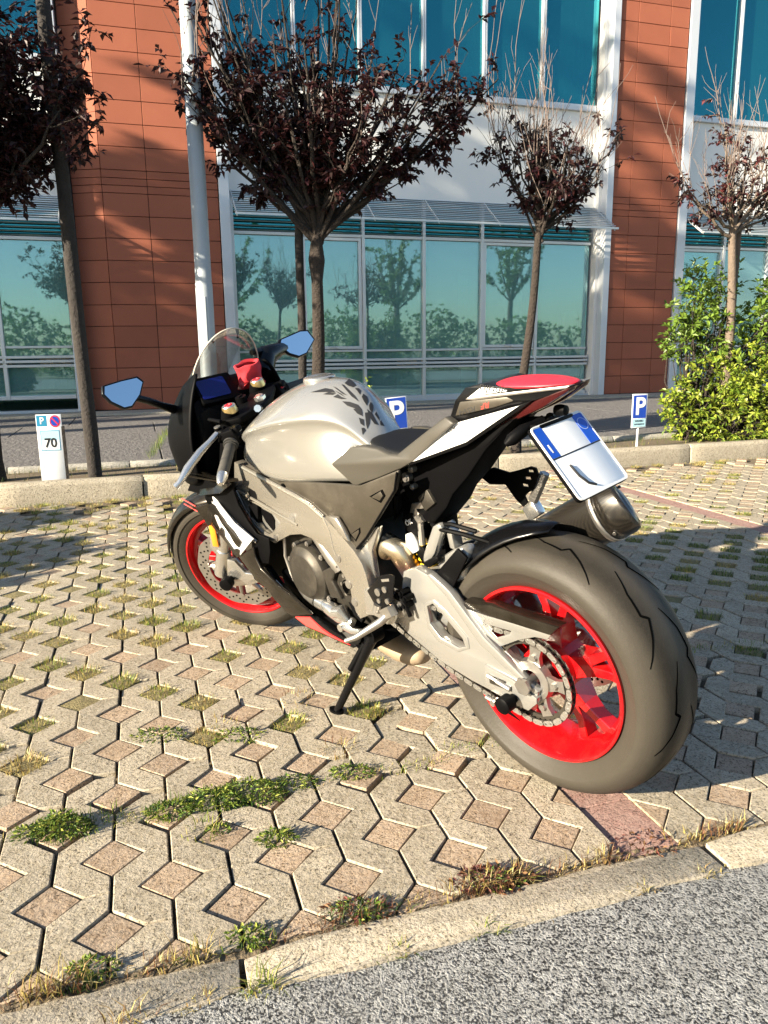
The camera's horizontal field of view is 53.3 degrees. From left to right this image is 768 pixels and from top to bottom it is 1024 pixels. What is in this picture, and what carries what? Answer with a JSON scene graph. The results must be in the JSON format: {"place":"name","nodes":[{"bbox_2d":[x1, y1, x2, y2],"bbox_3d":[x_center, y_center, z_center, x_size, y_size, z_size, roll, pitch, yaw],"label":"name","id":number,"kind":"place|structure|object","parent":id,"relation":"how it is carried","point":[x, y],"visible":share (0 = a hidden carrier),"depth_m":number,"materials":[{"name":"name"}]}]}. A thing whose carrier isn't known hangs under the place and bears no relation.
{"place":"outdoors","nodes":[
{"label":"outdoors","id":0,"kind":"place"},
{"bbox_2d":[130,466,245,988],"bbox_3d":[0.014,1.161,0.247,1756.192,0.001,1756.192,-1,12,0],"label":"ground","id":1,"kind":"structure","parent":0,"point":[243,986],"depth_m":1.47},
{"bbox_2d":[0,396,736,469],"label":"pavement","id":2,"kind":"structure","parent":0,"point":[125,437],"depth_m":9.39,"materials":[{"name":"concrete"},{"name":"stone pavers"}]},
{"bbox_2d":[0,389,763,419],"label":"plinth step","id":3,"kind":"object","parent":2,"relation":"on","point":[139,412],"visible":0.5,"depth_m":12.11,"materials":[{"name":"grey concrete"}]},
{"bbox_2d":[5,429,759,484],"bbox_3d":[0.102,-0.524,7.457,16.650,0.218,0.091,-4,13,-17],"label":"bed edging","id":4,"kind":"object","parent":2,"relation":"on","point":[104,465],"visible":0.12,"depth_m":6.74,"materials":[{"name":"grey concrete"}]},
{"bbox_2d":[0,0,767,413],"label":"office building","id":5,"kind":"structure","parent":2,"relation":"on","point":[426,284],"depth_m":13.69,"materials":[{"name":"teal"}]},
{"bbox_2d":[0,346,6,400],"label":"window","id":6,"kind":"structure","parent":5,"relation":"in","point":[2,398],"depth_m":11.89,"materials":[{"name":"metal"}]},
{"bbox_2d":[0,0,39,55],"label":"window","id":7,"kind":"structure","parent":5,"relation":"in","point":[5,4],"depth_m":11.06,"materials":[{"name":"glass"}]},
{"bbox_2d":[0,202,76,399],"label":"window","id":8,"kind":"structure","parent":5,"relation":"in","point":[9,229],"depth_m":11.74,"materials":[{"name":"metal"}]},
{"bbox_2d":[219,0,290,77],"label":"window","id":9,"kind":"structure","parent":5,"relation":"in","point":[271,9],"depth_m":12.04,"materials":[{"name":"glass"}]},
{"bbox_2d":[229,192,297,370],"bbox_3d":[-1.961,-3.557,12.873,1.129,3.410,0.150,-4,13,-17],"label":"window","id":10,"kind":"structure","parent":5,"relation":"in","point":[242,224],"depth_m":12.62,"materials":[{"name":"metal"}]},
{"bbox_2d":[289,0,358,85],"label":"window","id":11,"kind":"structure","parent":5,"relation":"in","point":[311,11],"depth_m":12.35,"materials":[{"name":"glass"}]},
{"bbox_2d":[303,197,364,369],"bbox_3d":[-0.902,-3.640,13.199,1.119,3.410,0.150,-4,13,-17],"label":"window","id":12,"kind":"structure","parent":5,"relation":"in","point":[349,230],"depth_m":13.21,"materials":[{"name":"metal"}]},
{"bbox_2d":[357,0,420,91],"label":"window","id":13,"kind":"structure","parent":5,"relation":"in","point":[393,16],"depth_m":12.67,"materials":[{"name":"glass"}]},
{"bbox_2d":[360,199,423,398],"bbox_3d":[0.155,-3.722,13.525,1.129,3.410,0.150,-4,13,-17],"label":"window","id":14,"kind":"structure","parent":5,"relation":"in","point":[370,229],"depth_m":13.37,"materials":[{"name":"metal"}]},
{"bbox_2d":[421,201,480,397],"bbox_3d":[1.220,-3.804,13.855,1.134,3.410,0.150,-4,13,-17],"label":"window","id":15,"kind":"structure","parent":5,"relation":"in","point":[431,231],"depth_m":13.69,"materials":[{"name":"metal"}]},
{"bbox_2d":[421,0,482,96],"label":"window","id":16,"kind":"structure","parent":5,"relation":"in","point":[437,16],"depth_m":12.97,"materials":[{"name":"glass"}]},
{"bbox_2d":[477,204,535,383],"bbox_3d":[2.287,-3.887,14.184,1.134,3.410,0.150,-4,13,-17],"label":"window","id":17,"kind":"structure","parent":5,"relation":"in","point":[491,235],"depth_m":14.00,"materials":[{"name":"metal"}]},
{"bbox_2d":[482,0,541,102],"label":"window","id":18,"kind":"structure","parent":5,"relation":"in","point":[528,39],"depth_m":13.32,"materials":[{"name":"glass"}]},
{"bbox_2d":[531,210,591,392],"bbox_3d":[3.366,-3.971,14.517,1.159,3.410,0.150,-4,13,-17],"label":"window","id":19,"kind":"structure","parent":5,"relation":"in","point":[578,236],"depth_m":14.41,"materials":[{"name":"metal"}]},
{"bbox_2d":[539,0,598,108],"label":"window","id":20,"kind":"structure","parent":5,"relation":"in","point":[571,25],"depth_m":13.64,"materials":[{"name":"glass"}]},
{"bbox_2d":[678,214,724,389],"bbox_3d":[6.271,-4.197,15.414,1.134,3.410,0.150,-4,13,-17],"label":"window","id":21,"kind":"structure","parent":5,"relation":"in","point":[698,244],"depth_m":15.28,"materials":[{"name":"glass"}]},
{"bbox_2d":[694,0,739,120],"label":"window","id":22,"kind":"structure","parent":5,"relation":"in","point":[718,30],"depth_m":14.52,"materials":[{"name":"glass"}]},
{"bbox_2d":[712,217,767,383],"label":"window","id":23,"kind":"structure","parent":5,"relation":"in","point":[753,248],"depth_m":15.67,"materials":[{"name":"glass"}]},
{"bbox_2d":[732,0,767,124],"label":"window","id":24,"kind":"structure","parent":5,"relation":"in","point":[751,61],"depth_m":14.76,"materials":[{"name":"glass"}]},
{"bbox_2d":[757,228,767,385],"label":"window","id":25,"kind":"structure","parent":5,"relation":"in","point":[766,260],"depth_m":15.75,"materials":[{"name":"metal"}]},
{"bbox_2d":[0,436,751,482],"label":"planting bed","id":26,"kind":"object","parent":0,"point":[37,476],"depth_m":6.57,"materials":[{"name":"soil"}]},
{"bbox_2d":[35,414,69,479],"bbox_3d":[-2.529,-0.446,5.848,0.195,0.600,0.026,-4,12,-15],"label":"parking sign","id":27,"kind":"object","parent":26,"relation":"on","point":[52,446],"visible":0.96,"depth_m":5.83,"materials":[{"name":"white metal"}]},
{"bbox_2d":[0,0,113,481],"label":"plum tree","id":28,"kind":"object","parent":26,"relation":"on","point":[28,134],"visible":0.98,"depth_m":5.42,"materials":[{"name":"brown plant"}]},
{"bbox_2d":[35,0,102,477],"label":"tree stake","id":29,"kind":"object","parent":26,"relation":"on","point":[73,279],"visible":0.81,"depth_m":5.82,"materials":[{"name":"brown wood"}]},
{"bbox_2d":[179,0,214,354],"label":"lamp post","id":30,"kind":"object","parent":26,"relation":"on","point":[201,248],"visible":0.52,"depth_m":5.98,"materials":[{"name":"grey metal"}]},
{"bbox_2d":[200,296,207,347],"bbox_3d":[-1.449,-1.521,6.169,0.044,0.420,0.010,-1,12,0],"label":"door","id":31,"kind":"structure","parent":30,"relation":"in","point":[202,299],"depth_m":6.16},
{"bbox_2d":[295,173,306,378],"bbox_3d":[-0.709,-1.600,6.573,0.086,2.452,0.082,-1,12,0],"label":"tree stake","id":32,"kind":"object","parent":26,"relation":"on","point":[300,288],"visible":0.5,"depth_m":6.49,"materials":[{"name":"brown wood"}]},
{"bbox_2d":[134,0,498,374],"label":"plum tree","id":33,"kind":"object","parent":26,"relation":"on","point":[323,170],"visible":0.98,"depth_m":6.13,"materials":[{"name":"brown plant"}]},
{"bbox_2d":[385,396,407,428],"bbox_3d":[0.124,-0.704,6.870,0.200,0.655,0.025,-10,14,-20],"label":"parking sign","id":34,"kind":"object","parent":26,"relation":"on","point":[397,406],"visible":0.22,"depth_m":6.82,"materials":[{"name":"blue metal"}]},
{"bbox_2d":[467,0,641,452],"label":"plum tree","id":35,"kind":"object","parent":26,"relation":"on","point":[552,189],"visible":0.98,"depth_m":6.88,"materials":[{"name":"brown plant"}]},
{"bbox_2d":[631,394,647,446],"bbox_3d":[2.500,-0.892,7.519,0.174,0.535,0.025,-5,13,-19],"label":"parking sign","id":36,"kind":"object","parent":26,"relation":"on","point":[639,411],"visible":1,"depth_m":7.49,"materials":[{"name":"blue metal"}]},
{"bbox_2d":[654,256,767,440],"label":"green shrub","id":37,"kind":"object","parent":26,"relation":"on","point":[689,330],"visible":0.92,"depth_m":7.90,"materials":[{"name":"green plant"}]},
{"bbox_2d":[655,48,767,439],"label":"plum tree","id":38,"kind":"object","parent":26,"relation":"on","point":[729,197],"visible":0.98,"depth_m":7.58,"materials":[{"name":"brown plant"}]},
{"bbox_2d":[656,327,767,441],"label":"yellow shrub","id":39,"kind":"object","parent":26,"relation":"on","point":[746,385],"visible":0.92,"depth_m":7.83,"materials":[{"name":"green plant"}]},
{"bbox_2d":[675,382,767,441],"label":"hedge","id":40,"kind":"object","parent":26,"relation":"on","point":[723,421],"visible":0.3,"depth_m":7.93,"materials":[{"name":"green plant"}]},
{"bbox_2d":[736,194,744,302],"bbox_3d":[3.607,-1.965,7.923,0.080,2.502,0.074,-1,12,0],"label":"tree stake","id":41,"kind":"object","parent":26,"relation":"on","point":[738,240],"visible":0.24,"depth_m":7.74,"materials":[{"name":"brown wood"}]},
{"bbox_2d":[0,458,767,1013],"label":"parking lot","id":42,"kind":"structure","parent":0,"point":[130,886],"depth_m":2.05,"materials":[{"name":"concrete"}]},
{"bbox_2d":[0,426,767,1023],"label":"grass","id":43,"kind":"structure","parent":42,"relation":"on","point":[498,882],"depth_m":1.82,"materials":[{"name":"green plant"}]},
{"bbox_2d":[0,439,767,507],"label":"kerb","id":44,"kind":"structure","parent":42,"relation":"on","point":[67,491],"depth_m":5.86,"materials":[{"name":"beige concrete"}]},
{"bbox_2d":[101,327,697,793],"bbox_3d":[-0.059,0.018,2.296,0.851,1.158,2.039,-22,23,-37],"label":"motorcycle","id":45,"kind":"object","parent":42,"relation":"on","point":[331,505],"visible":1,"depth_m":1.94,"materials":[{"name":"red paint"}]},
{"bbox_2d":[137,862,767,1023],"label":"road","id":46,"kind":"structure","parent":0,"point":[692,952],"depth_m":1.33,"materials":[{"name":"grey asphalt"}]},
{"bbox_2d":[0,826,767,1023],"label":"kerb strip","id":47,"kind":"object","parent":46,"relation":"on","point":[349,949],"visible":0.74,"depth_m":1.43,"materials":[{"name":"concrete"}]}
]}

